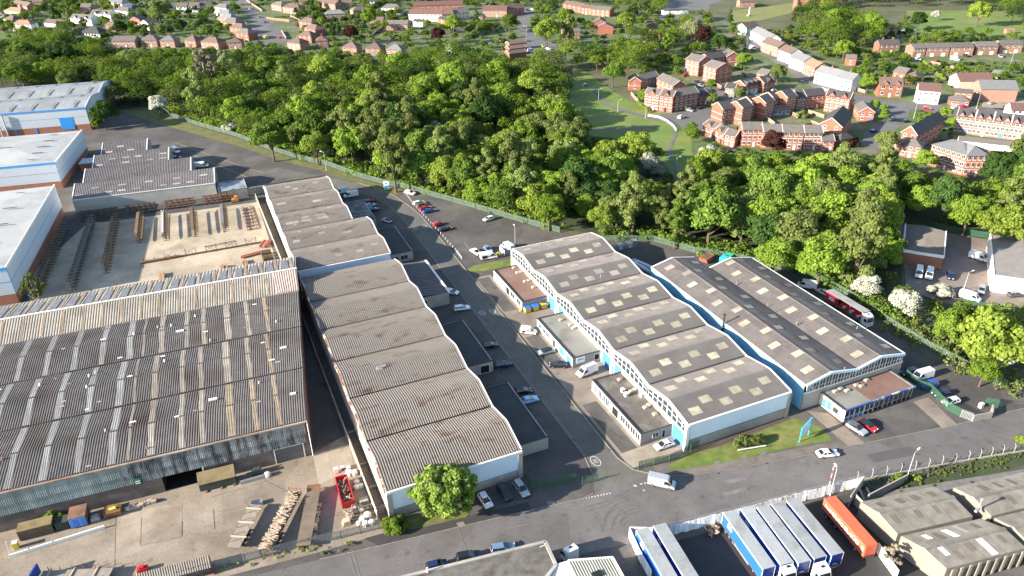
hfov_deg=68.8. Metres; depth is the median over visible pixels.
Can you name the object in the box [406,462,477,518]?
horse chestnut
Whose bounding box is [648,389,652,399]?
window
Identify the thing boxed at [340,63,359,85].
tree
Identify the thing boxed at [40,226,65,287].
steel bundle
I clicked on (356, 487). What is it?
bulk bag
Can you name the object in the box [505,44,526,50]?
house
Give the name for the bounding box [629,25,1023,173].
garden ground
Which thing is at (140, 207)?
steel bundle
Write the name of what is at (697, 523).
hoarding
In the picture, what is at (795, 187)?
tree
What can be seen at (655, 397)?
window
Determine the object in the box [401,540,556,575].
flat roof building
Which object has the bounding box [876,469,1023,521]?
old shed yard
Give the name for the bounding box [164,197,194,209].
steel rack
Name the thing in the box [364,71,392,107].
tree
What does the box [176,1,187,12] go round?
house
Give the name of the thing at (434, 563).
parked car
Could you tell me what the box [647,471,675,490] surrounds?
panel van
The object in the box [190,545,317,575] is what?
weeds
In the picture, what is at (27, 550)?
barrier
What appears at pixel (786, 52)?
house
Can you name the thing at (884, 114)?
tree
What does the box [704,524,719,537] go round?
log heap
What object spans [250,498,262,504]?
crate
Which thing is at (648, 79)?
house
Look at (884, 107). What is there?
tree
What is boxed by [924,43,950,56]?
house
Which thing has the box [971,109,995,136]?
house
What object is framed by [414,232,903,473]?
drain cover
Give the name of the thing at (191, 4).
house
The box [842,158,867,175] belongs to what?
tree
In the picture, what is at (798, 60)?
house
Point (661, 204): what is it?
tree
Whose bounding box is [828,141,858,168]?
tree
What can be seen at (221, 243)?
steel bundle
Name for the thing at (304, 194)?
warehouse
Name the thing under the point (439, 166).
tree
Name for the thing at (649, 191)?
tree
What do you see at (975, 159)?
house
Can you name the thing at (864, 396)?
showroom
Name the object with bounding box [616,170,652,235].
tree
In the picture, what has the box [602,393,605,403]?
window
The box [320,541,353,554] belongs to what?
weeds
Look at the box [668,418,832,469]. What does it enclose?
front lawn
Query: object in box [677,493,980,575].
trailer yard
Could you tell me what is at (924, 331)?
undergrowth
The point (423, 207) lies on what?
parked car
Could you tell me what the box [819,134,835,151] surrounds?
house
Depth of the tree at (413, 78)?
397.37 m
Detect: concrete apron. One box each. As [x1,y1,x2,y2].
[507,305,554,329]
[555,361,609,395]
[620,435,682,467]
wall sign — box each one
[133,478,141,485]
[576,356,584,363]
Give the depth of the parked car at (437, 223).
264.11 m
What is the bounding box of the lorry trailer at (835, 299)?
[824,289,869,321]
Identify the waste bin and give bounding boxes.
[523,305,530,312]
[531,303,538,310]
[540,301,546,308]
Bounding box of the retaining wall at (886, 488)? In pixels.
[867,474,907,500]
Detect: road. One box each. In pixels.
[171,0,249,10]
[243,4,288,42]
[254,409,1023,575]
[261,167,647,490]
[517,5,556,55]
[653,81,743,129]
[658,0,723,20]
[720,21,1003,113]
[861,107,911,149]
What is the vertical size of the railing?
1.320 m
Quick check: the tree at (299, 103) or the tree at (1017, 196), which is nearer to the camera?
the tree at (1017, 196)
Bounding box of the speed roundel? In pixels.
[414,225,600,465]
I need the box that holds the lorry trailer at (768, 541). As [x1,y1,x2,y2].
[739,506,793,575]
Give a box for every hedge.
[636,100,648,111]
[732,433,765,450]
[922,60,946,79]
[953,61,981,64]
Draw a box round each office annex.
[216,178,248,200]
[343,199,376,226]
[376,225,413,261]
[402,260,449,307]
[441,319,492,375]
[484,380,547,455]
[493,264,547,310]
[536,312,600,367]
[592,371,672,444]
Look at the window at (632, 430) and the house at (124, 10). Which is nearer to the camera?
the window at (632, 430)
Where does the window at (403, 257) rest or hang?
in the office annex at (401, 250)
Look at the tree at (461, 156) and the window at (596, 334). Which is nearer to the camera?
the window at (596, 334)
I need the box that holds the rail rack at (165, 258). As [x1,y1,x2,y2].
[140,238,261,263]
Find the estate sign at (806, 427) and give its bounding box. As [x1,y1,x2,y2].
[799,417,812,441]
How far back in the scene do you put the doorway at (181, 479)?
156.02 m
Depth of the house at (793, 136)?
326.55 m
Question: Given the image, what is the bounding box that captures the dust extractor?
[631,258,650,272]
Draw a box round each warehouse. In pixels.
[0,256,312,532]
[71,138,217,213]
[263,175,390,291]
[299,259,522,517]
[511,232,791,451]
[651,257,905,409]
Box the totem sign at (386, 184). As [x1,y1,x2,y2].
[383,181,388,188]
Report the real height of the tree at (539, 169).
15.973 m
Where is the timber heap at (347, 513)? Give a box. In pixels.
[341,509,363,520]
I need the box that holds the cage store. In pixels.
[611,239,637,250]
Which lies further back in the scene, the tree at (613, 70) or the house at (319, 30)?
the house at (319, 30)
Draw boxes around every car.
[137,564,148,572]
[364,198,375,202]
[366,203,376,207]
[369,207,380,211]
[382,217,392,222]
[404,189,415,194]
[412,200,425,205]
[416,202,427,207]
[418,205,431,210]
[422,208,435,213]
[425,558,448,568]
[432,221,443,226]
[438,226,451,231]
[448,288,459,295]
[453,304,470,311]
[455,549,480,561]
[470,248,479,255]
[477,491,493,509]
[482,215,493,221]
[482,341,498,349]
[483,245,492,250]
[489,541,515,552]
[494,360,512,369]
[496,482,513,501]
[512,478,530,497]
[514,386,532,395]
[520,394,539,404]
[536,347,555,355]
[549,360,567,368]
[652,438,675,450]
[815,288,827,295]
[815,448,839,458]
[845,419,867,436]
[858,418,878,432]
[899,366,917,376]
[918,378,939,389]
[931,388,950,397]
[941,396,960,406]
[945,271,953,279]
[977,284,985,294]
[1006,290,1023,297]
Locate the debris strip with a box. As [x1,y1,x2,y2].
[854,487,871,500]
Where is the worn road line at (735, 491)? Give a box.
[365,487,747,575]
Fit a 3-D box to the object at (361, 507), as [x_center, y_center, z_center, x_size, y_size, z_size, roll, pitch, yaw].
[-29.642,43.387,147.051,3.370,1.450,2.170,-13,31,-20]
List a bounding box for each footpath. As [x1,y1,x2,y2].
[583,83,680,190]
[592,126,656,130]
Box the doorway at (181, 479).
[164,444,201,489]
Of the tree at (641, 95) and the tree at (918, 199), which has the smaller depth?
the tree at (918, 199)
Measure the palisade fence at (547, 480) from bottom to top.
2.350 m
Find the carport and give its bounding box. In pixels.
[661,9,687,14]
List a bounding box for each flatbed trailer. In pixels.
[28,563,112,575]
[227,504,261,547]
[261,487,301,551]
[296,484,321,545]
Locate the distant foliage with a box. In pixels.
[0,0,1023,325]
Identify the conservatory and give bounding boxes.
[991,69,1003,79]
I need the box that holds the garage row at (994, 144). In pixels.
[958,136,1012,151]
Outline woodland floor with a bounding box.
[0,53,1023,379]
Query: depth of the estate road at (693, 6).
668.36 m
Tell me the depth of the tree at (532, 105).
351.90 m
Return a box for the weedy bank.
[857,447,1023,537]
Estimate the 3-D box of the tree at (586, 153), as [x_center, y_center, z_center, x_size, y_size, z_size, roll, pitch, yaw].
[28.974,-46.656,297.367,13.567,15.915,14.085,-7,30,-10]
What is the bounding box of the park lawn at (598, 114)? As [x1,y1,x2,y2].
[569,64,692,180]
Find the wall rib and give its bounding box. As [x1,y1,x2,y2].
[950,551,1023,575]
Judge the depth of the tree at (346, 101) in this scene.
369.34 m
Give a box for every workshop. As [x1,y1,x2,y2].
[857,487,972,547]
[896,519,1023,575]
[951,472,1023,522]
[993,511,1023,560]
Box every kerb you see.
[319,493,592,559]
[357,182,648,473]
[390,207,592,473]
[670,408,1023,476]
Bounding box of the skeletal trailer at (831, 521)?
[822,509,874,557]
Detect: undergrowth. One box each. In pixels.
[156,101,563,228]
[597,223,915,326]
[850,290,1023,398]
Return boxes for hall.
[948,72,992,88]
[970,80,1018,101]
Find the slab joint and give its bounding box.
[114,480,287,564]
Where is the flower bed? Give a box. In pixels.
[686,417,787,454]
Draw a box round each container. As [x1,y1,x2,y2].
[16,515,54,540]
[54,514,69,530]
[67,503,89,528]
[196,464,235,492]
[719,254,728,261]
[725,252,733,257]
[822,496,877,556]
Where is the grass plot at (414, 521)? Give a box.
[399,511,470,529]
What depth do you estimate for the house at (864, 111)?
362.42 m
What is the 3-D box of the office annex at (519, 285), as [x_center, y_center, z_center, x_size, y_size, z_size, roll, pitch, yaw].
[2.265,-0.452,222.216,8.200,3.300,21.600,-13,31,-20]
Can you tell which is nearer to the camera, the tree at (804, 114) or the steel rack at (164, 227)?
the steel rack at (164, 227)
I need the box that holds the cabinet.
[251,466,262,476]
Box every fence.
[161,107,559,232]
[174,521,379,575]
[376,504,385,513]
[524,468,575,488]
[603,235,853,297]
[638,446,689,469]
[853,494,862,508]
[854,293,1008,384]
[857,443,1023,479]
[876,543,898,575]
[903,367,961,416]
[933,223,989,237]
[960,409,973,419]
[961,298,987,307]
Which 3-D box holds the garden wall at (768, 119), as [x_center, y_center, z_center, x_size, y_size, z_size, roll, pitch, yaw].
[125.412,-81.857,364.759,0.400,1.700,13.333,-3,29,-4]
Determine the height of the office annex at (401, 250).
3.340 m
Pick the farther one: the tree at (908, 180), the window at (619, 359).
the tree at (908, 180)
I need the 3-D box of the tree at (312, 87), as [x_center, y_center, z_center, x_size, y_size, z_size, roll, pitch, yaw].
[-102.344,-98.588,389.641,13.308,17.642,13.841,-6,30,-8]
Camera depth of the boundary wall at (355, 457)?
174.61 m
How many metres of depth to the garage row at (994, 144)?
324.08 m
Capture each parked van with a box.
[170,145,179,153]
[194,161,208,167]
[336,186,348,193]
[343,189,358,197]
[479,250,497,260]
[501,241,514,249]
[520,325,536,334]
[576,360,597,378]
[797,279,817,289]
[911,366,934,380]
[914,264,923,278]
[924,265,933,279]
[950,56,959,60]
[958,288,981,302]
[967,249,987,262]
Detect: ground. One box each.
[0,0,708,63]
[129,0,1023,386]
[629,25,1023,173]
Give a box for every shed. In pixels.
[550,556,623,575]
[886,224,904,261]
[900,223,946,269]
[986,233,1023,293]
[1003,28,1014,33]
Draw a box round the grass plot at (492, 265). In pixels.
[468,259,510,271]
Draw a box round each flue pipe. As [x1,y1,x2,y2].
[721,314,725,331]
[974,497,983,512]
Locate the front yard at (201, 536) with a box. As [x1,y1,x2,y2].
[0,433,383,575]
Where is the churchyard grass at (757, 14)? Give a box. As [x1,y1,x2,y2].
[731,0,809,24]
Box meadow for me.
[907,11,1023,36]
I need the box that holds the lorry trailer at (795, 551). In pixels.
[756,504,810,574]
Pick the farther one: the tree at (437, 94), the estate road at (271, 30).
the estate road at (271, 30)
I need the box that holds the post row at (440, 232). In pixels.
[406,193,461,258]
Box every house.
[3,15,21,25]
[4,7,31,16]
[13,0,35,10]
[13,18,38,30]
[32,0,47,7]
[44,19,64,26]
[61,28,81,37]
[70,13,100,25]
[80,2,94,12]
[81,27,110,36]
[90,8,116,20]
[104,20,122,31]
[109,0,131,8]
[111,36,140,47]
[114,7,137,17]
[129,15,145,25]
[140,18,158,29]
[140,33,162,46]
[159,34,180,47]
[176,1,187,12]
[184,33,202,47]
[187,1,199,11]
[199,0,212,8]
[200,35,226,49]
[214,3,230,12]
[216,9,237,19]
[218,13,239,22]
[222,17,244,26]
[227,36,244,49]
[229,23,251,32]
[235,28,257,40]
[271,1,286,11]
[282,2,307,13]
[287,36,309,49]
[298,16,320,27]
[298,30,318,42]
[304,24,325,36]
[315,34,328,47]
[316,0,342,9]
[324,9,345,19]
[341,0,352,8]
[342,40,361,54]
[350,6,366,16]
[365,41,385,55]
[370,17,384,23]
[381,4,402,12]
[386,20,409,29]
[386,42,405,54]
[408,7,442,20]
[413,0,462,8]
[413,19,426,26]
[437,16,449,23]
[441,8,453,16]
[452,7,469,18]
[477,14,484,21]
[482,4,506,16]
[505,39,526,46]
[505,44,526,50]
[505,48,526,60]
[507,3,524,14]
[561,28,580,39]
[563,0,585,12]
[581,4,593,14]
[591,5,613,16]
[594,16,605,29]
[598,22,613,33]
[623,35,646,42]
[628,73,641,89]
[637,71,659,88]
[643,22,658,30]
[644,87,662,110]
[656,73,686,89]
[658,89,677,112]
[671,86,699,111]
[685,53,711,76]
[697,88,708,105]
[702,59,732,82]
[702,119,725,138]
[703,51,725,62]
[711,100,735,124]
[714,124,728,144]
[723,48,738,66]
[724,82,738,97]
[724,128,740,146]
[731,98,752,124]
[734,76,759,94]
[736,0,755,7]
[736,21,758,34]
[738,122,762,146]
[739,94,756,117]
[750,26,767,42]
[752,93,774,119]
[756,68,774,77]
[756,74,775,92]
[758,31,780,44]
[760,37,789,56]
[760,90,779,104]
[760,124,782,148]
[772,105,790,115]
[776,89,797,111]
[777,44,802,63]
[782,124,804,149]
[789,52,813,71]
[793,89,806,109]
[801,125,823,149]
[802,58,828,78]
[803,88,825,108]
[813,65,843,87]
[819,106,852,135]
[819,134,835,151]
[823,89,854,111]
[833,133,853,148]
[836,70,862,91]
[845,54,856,65]
[853,100,875,121]
[873,38,900,52]
[873,75,903,96]
[892,66,912,76]
[899,111,944,145]
[899,138,925,157]
[904,43,926,56]
[905,71,923,84]
[914,82,941,103]
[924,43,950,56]
[927,139,988,174]
[947,95,970,105]
[948,42,974,55]
[953,88,973,104]
[953,107,977,134]
[961,143,988,176]
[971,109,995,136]
[972,41,998,54]
[989,111,1014,138]
[996,39,1023,52]
[1003,102,1023,114]
[1007,114,1023,139]
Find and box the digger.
[231,195,238,202]
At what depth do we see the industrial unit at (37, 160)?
305.75 m
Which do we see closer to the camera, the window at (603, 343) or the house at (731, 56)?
the window at (603, 343)
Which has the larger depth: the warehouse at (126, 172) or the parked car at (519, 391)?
the warehouse at (126, 172)
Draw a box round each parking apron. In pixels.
[477,277,515,311]
[525,334,560,364]
[582,401,636,452]
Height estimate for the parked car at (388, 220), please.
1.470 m
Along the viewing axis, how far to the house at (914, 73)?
421.97 m
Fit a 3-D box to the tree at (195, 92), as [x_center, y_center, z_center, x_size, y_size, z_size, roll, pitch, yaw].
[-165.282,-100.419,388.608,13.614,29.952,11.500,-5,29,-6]
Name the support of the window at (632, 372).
in the warehouse at (735, 378)
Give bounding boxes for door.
[68,519,78,528]
[76,516,87,525]
[274,444,304,463]
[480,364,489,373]
[506,286,509,296]
[548,294,554,311]
[559,345,564,357]
[566,353,571,365]
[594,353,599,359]
[602,350,610,369]
[612,404,618,419]
[614,363,620,372]
[672,423,683,445]
[864,544,876,555]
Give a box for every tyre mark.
[584,488,650,511]
[586,484,647,506]
[601,504,626,530]
[604,500,628,525]
[610,508,636,529]
[612,503,639,524]
[619,510,639,523]
[622,505,641,518]
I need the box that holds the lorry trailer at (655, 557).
[635,527,676,575]
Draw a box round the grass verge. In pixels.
[119,110,404,194]
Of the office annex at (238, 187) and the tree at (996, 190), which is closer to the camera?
the tree at (996, 190)
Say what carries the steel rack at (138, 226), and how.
on the rack yard at (127, 267)
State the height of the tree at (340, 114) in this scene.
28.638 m
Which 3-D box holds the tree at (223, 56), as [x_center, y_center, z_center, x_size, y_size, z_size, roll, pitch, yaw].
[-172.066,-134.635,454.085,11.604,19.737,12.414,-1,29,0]
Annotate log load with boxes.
[257,490,299,549]
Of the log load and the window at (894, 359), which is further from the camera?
the window at (894, 359)
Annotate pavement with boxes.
[364,502,530,545]
[475,275,641,454]
[652,439,847,474]
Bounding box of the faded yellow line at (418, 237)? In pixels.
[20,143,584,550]
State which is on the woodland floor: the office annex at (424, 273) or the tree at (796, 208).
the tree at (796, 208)
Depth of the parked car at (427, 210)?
274.60 m
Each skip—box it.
[103,503,121,517]
[335,474,354,508]
[699,253,713,262]
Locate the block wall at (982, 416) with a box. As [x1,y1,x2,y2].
[972,404,993,421]
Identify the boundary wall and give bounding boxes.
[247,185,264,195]
[255,194,378,519]
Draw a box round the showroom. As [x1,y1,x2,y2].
[819,369,915,421]
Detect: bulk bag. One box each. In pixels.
[345,469,351,476]
[352,469,357,475]
[353,484,358,490]
[359,516,365,522]
[362,520,368,527]
[363,511,370,519]
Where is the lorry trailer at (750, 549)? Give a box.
[721,510,775,575]
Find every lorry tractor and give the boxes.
[560,543,578,561]
[776,563,797,575]
[808,561,832,575]
[853,312,874,327]
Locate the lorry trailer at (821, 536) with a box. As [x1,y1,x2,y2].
[786,498,843,566]
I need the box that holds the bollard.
[11,540,19,549]
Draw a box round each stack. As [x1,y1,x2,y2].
[136,555,213,575]
[241,205,258,229]
[261,249,273,261]
[341,517,350,527]
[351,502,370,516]
[359,496,368,504]
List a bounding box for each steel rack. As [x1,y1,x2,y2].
[32,219,67,293]
[64,215,96,293]
[78,207,116,219]
[100,212,120,273]
[126,202,155,214]
[134,210,144,242]
[160,209,169,240]
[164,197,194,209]
[189,204,198,236]
[204,192,233,203]
[219,202,228,231]
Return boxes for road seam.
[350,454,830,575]
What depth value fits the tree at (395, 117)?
333.88 m
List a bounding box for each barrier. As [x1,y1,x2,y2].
[9,525,104,557]
[240,472,270,484]
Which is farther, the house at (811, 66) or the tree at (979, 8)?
the tree at (979, 8)
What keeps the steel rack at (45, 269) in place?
on the rack yard at (127, 267)
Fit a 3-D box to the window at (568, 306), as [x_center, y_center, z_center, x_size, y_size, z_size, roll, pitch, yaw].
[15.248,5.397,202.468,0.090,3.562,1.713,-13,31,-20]
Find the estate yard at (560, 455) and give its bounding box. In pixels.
[2,109,1023,575]
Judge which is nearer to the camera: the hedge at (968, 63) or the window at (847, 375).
the window at (847, 375)
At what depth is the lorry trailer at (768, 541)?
135.06 m
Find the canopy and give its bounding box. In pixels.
[79,158,92,171]
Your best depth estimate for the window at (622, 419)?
167.94 m
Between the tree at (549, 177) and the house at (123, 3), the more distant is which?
the house at (123, 3)
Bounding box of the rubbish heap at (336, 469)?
[333,464,350,473]
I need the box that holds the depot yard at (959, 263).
[904,233,1023,320]
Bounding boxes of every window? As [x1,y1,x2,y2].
[400,254,407,259]
[560,299,563,307]
[563,301,566,311]
[567,303,569,314]
[587,326,590,335]
[591,328,594,339]
[594,331,597,343]
[598,334,601,346]
[598,389,601,398]
[602,339,605,350]
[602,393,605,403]
[605,344,608,354]
[614,354,617,363]
[618,356,621,367]
[620,414,625,424]
[622,359,625,371]
[625,420,630,430]
[626,362,630,375]
[630,367,634,380]
[630,425,635,436]
[634,372,638,384]
[635,431,639,441]
[638,377,642,388]
[643,382,647,393]
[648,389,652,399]
[652,431,658,437]
[653,392,657,403]
[657,395,662,408]
[662,399,667,413]
[667,404,672,418]
[672,410,676,423]
[677,416,681,428]
[806,385,812,392]
[812,381,819,390]
[818,377,826,388]
[822,398,837,413]
[825,374,832,386]
[831,374,838,384]
[837,373,844,382]
[843,372,850,380]
[849,372,855,378]
[855,369,861,376]
[861,365,868,374]
[867,362,874,372]
[873,358,881,370]
[879,358,886,368]
[885,357,891,366]
[891,357,897,364]
[896,356,902,362]
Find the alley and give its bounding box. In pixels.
[289,310,350,450]
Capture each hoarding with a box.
[629,527,652,575]
[667,475,862,533]
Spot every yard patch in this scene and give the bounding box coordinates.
[113,503,182,559]
[313,445,354,483]
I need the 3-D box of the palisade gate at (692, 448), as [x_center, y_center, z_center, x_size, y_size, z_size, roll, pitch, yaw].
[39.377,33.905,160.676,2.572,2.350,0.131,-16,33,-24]
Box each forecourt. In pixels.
[824,397,955,447]
[981,98,1023,109]
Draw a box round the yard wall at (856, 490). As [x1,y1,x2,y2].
[848,476,864,505]
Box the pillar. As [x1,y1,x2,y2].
[978,402,984,408]
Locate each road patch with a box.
[724,477,746,483]
[866,447,918,461]
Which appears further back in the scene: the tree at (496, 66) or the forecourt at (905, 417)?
the tree at (496, 66)
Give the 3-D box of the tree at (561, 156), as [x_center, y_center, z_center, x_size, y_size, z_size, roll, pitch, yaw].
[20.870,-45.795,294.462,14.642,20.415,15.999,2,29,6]
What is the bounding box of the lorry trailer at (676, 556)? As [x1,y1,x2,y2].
[652,523,697,575]
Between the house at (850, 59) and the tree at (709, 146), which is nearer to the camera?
the tree at (709, 146)
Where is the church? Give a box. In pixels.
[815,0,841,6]
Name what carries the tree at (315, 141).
on the grass verge
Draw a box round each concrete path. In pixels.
[808,411,863,445]
[914,397,955,427]
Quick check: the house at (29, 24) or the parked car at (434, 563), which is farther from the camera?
the house at (29, 24)
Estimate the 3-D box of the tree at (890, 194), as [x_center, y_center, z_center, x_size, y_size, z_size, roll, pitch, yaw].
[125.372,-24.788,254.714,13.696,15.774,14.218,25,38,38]
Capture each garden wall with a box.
[246,0,262,11]
[266,17,289,21]
[765,116,774,123]
[808,110,824,117]
[856,88,865,92]
[883,140,900,149]
[931,61,953,68]
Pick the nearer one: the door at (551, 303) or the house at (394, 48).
the door at (551, 303)
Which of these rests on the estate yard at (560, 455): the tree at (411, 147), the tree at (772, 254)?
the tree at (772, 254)
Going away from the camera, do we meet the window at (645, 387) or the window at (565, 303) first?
the window at (645, 387)
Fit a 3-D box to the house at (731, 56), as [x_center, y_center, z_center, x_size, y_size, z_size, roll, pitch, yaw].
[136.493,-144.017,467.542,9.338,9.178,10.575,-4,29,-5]
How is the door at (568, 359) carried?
in the office annex at (568, 339)
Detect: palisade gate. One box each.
[582,473,597,484]
[690,440,699,451]
[985,397,999,406]
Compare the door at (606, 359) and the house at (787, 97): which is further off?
the house at (787, 97)
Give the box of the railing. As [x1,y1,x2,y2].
[648,114,675,129]
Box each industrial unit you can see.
[0,80,115,136]
[0,129,88,191]
[0,184,63,305]
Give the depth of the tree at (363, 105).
354.10 m
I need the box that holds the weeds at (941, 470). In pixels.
[852,445,1023,491]
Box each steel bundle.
[32,222,61,286]
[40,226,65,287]
[66,219,88,282]
[73,221,94,289]
[76,207,117,213]
[77,210,116,216]
[78,212,118,218]
[101,217,113,262]
[106,220,118,268]
[125,202,154,207]
[125,205,155,209]
[126,207,156,212]
[134,212,138,233]
[139,216,143,239]
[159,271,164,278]
[162,209,163,232]
[165,197,193,202]
[165,202,196,207]
[166,200,195,204]
[166,214,168,236]
[190,207,192,229]
[194,212,197,232]
[203,193,231,197]
[203,195,233,200]
[204,197,231,202]
[206,240,236,246]
[220,204,223,224]
[240,251,260,257]
[259,239,271,247]
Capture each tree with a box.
[1,60,35,85]
[6,40,38,57]
[19,272,46,299]
[32,62,51,83]
[40,41,79,62]
[43,509,65,519]
[49,0,61,18]
[55,69,79,83]
[64,1,73,19]
[70,34,76,45]
[88,100,119,129]
[90,118,102,130]
[113,20,126,35]
[117,49,139,64]
[146,0,170,22]
[147,95,167,116]
[154,23,165,34]
[172,19,186,34]
[181,65,207,113]
[192,48,219,78]
[199,24,212,36]
[216,49,235,67]
[219,95,249,124]
[221,123,236,131]
[238,73,260,88]
[239,93,261,120]
[248,79,279,98]
[248,121,290,161]
[255,54,278,73]
[259,115,277,124]
[272,60,289,97]
[274,112,304,143]
[285,94,320,114]
[286,122,308,140]
[290,92,312,107]
[293,109,332,152]
[299,130,330,164]
[302,80,326,97]
[307,54,342,85]
[308,0,315,13]
[310,94,335,112]
[316,16,326,25]
[318,149,333,155]
[324,115,356,128]
[327,105,357,159]
[329,19,335,34]
[332,125,366,162]
[336,18,341,32]
[337,95,359,108]
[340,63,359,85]
[341,25,358,39]
[344,102,373,112]
[345,107,361,125]
[352,63,383,85]
[352,109,378,165]
[355,90,374,103]
[357,88,374,95]
[357,122,381,131]
[360,7,376,27]
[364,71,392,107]
[370,101,391,123]
[370,130,403,153]
[372,143,400,169]
[374,120,410,192]
[382,100,410,122]
[382,514,409,535]
[386,51,408,66]
[388,113,420,131]
[393,95,420,131]
[396,128,413,137]
[399,106,430,128]
[402,129,431,149]
[403,149,438,186]
[405,71,436,89]
[406,144,421,169]
[407,75,439,99]
[416,97,444,121]
[418,104,439,121]
[422,19,430,25]
[423,123,439,135]
[424,132,461,150]
[428,91,447,101]
[429,125,455,177]
[429,154,459,188]
[430,27,445,38]
[430,120,441,124]
[437,60,465,78]
[439,70,468,91]
[439,108,465,124]
[442,98,467,109]
[443,125,476,149]
[444,14,462,31]
[444,80,469,98]
[444,112,473,134]
[445,159,478,196]
[450,89,475,106]
[450,117,481,138]
[450,148,481,165]
[451,152,475,165]
[458,109,475,121]
[461,77,487,122]
[462,176,487,200]
[465,134,492,155]
[467,93,503,126]
[472,6,478,19]
[473,147,497,177]
[480,169,512,192]
[482,160,502,174]
[482,177,518,212]
[483,59,510,82]
[489,82,519,100]
[489,128,512,152]
[491,92,508,126]
[495,130,529,172]
[495,150,507,169]
[501,14,517,32]
[503,100,523,119]
[506,166,538,197]
[509,119,539,138]
[510,106,534,124]
[514,184,552,220]
[517,68,549,95]
[518,138,541,162]
[518,155,544,167]
[521,134,545,152]
[522,97,544,115]
[524,111,548,132]
[528,164,549,178]
[531,193,565,230]
[532,152,549,168]
[533,17,559,47]
[534,94,557,114]
[534,180,554,194]
[535,170,562,193]
[541,112,571,137]
[545,98,575,124]
[546,146,576,171]
[547,138,580,157]
[548,127,579,144]
[555,170,578,209]
[556,8,574,21]
[558,157,600,187]
[559,43,572,60]
[559,121,589,143]
[562,14,576,41]
[562,137,585,150]
[568,113,592,133]
[572,175,602,205]
[574,193,598,220]
[576,149,594,159]
[586,204,616,234]
[589,54,603,70]
[590,149,612,165]
[590,170,618,185]
[592,139,620,153]
[594,154,630,185]
[595,179,621,198]
[597,195,640,228]
[601,61,626,87]
[614,152,638,170]
[616,12,636,33]
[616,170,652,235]
[617,131,651,157]
[636,151,659,176]
[637,89,645,100]
[642,195,672,217]
[646,184,656,195]
[648,164,666,174]
[649,189,673,228]
[660,33,672,52]
[664,198,689,249]
[669,189,700,230]
[672,164,698,196]
[673,192,692,233]
[680,19,704,43]
[686,156,714,179]
[686,188,742,243]
[693,25,711,41]
[694,148,728,178]
[695,176,738,202]
[698,144,718,151]
[706,79,716,87]
[706,93,719,106]
[708,166,741,187]
[711,34,729,50]
[720,153,744,168]
[722,208,755,242]
[726,6,733,23]
[732,87,746,99]
[732,186,748,200]
[732,186,769,207]
[734,64,743,68]
[736,52,753,70]
[736,154,772,182]
[742,194,789,245]
[743,210,789,243]
[750,168,795,197]
[755,236,797,270]
[761,129,787,151]
[763,150,787,160]
[769,64,787,83]
[769,154,792,170]
[769,209,820,251]
[775,181,807,203]
[785,164,801,177]
[785,198,798,209]
[787,205,820,233]
[792,155,830,167]
[794,161,831,190]
[794,187,818,204]
[795,234,849,288]
[796,110,809,117]
[802,201,850,232]
[809,177,847,195]
[810,189,853,222]
[813,162,832,176]
[814,152,839,168]
[818,229,839,237]
[820,8,844,23]
[827,164,865,185]
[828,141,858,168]
[831,198,888,292]
[834,39,855,60]
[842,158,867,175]
[842,184,859,193]
[846,193,857,215]
[847,186,887,225]
[849,139,860,145]
[849,274,882,296]
[850,251,886,274]
[853,197,902,228]
[854,177,869,190]
[855,180,890,195]
[858,73,878,93]
[860,173,896,186]
[862,13,885,39]
[868,143,898,174]
[870,100,880,108]
[871,196,905,226]
[873,130,900,146]
[874,167,900,195]
[875,192,905,208]
[877,238,904,268]
[878,104,888,111]
[878,111,890,122]
[882,226,907,253]
[882,543,902,564]
[888,289,922,316]
[894,472,909,482]
[895,170,929,192]
[902,184,940,216]
[910,11,927,29]
[912,149,939,171]
[913,474,922,480]
[926,283,955,298]
[928,174,967,222]
[930,10,940,20]
[932,307,969,347]
[940,106,953,119]
[945,116,956,124]
[946,193,991,236]
[946,303,977,314]
[954,304,1023,365]
[966,1,993,26]
[968,358,1002,386]
[973,202,1023,239]
[977,150,1021,178]
[984,183,1014,204]
[988,301,1023,322]
[995,172,1023,208]
[1003,163,1023,180]
[1004,177,1023,191]
[1008,133,1023,152]
[1013,147,1023,163]
[1014,435,1023,443]
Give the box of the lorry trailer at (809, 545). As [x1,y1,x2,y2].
[770,501,826,570]
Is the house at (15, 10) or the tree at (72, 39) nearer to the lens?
the tree at (72, 39)
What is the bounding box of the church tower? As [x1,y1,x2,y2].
[792,0,807,11]
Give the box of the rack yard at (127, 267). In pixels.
[26,202,274,300]
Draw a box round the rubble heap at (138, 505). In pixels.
[123,498,157,510]
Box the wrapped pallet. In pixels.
[90,513,100,522]
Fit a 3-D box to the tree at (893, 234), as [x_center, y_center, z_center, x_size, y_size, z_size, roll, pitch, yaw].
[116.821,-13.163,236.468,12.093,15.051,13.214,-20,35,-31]
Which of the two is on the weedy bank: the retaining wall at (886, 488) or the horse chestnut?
the retaining wall at (886, 488)

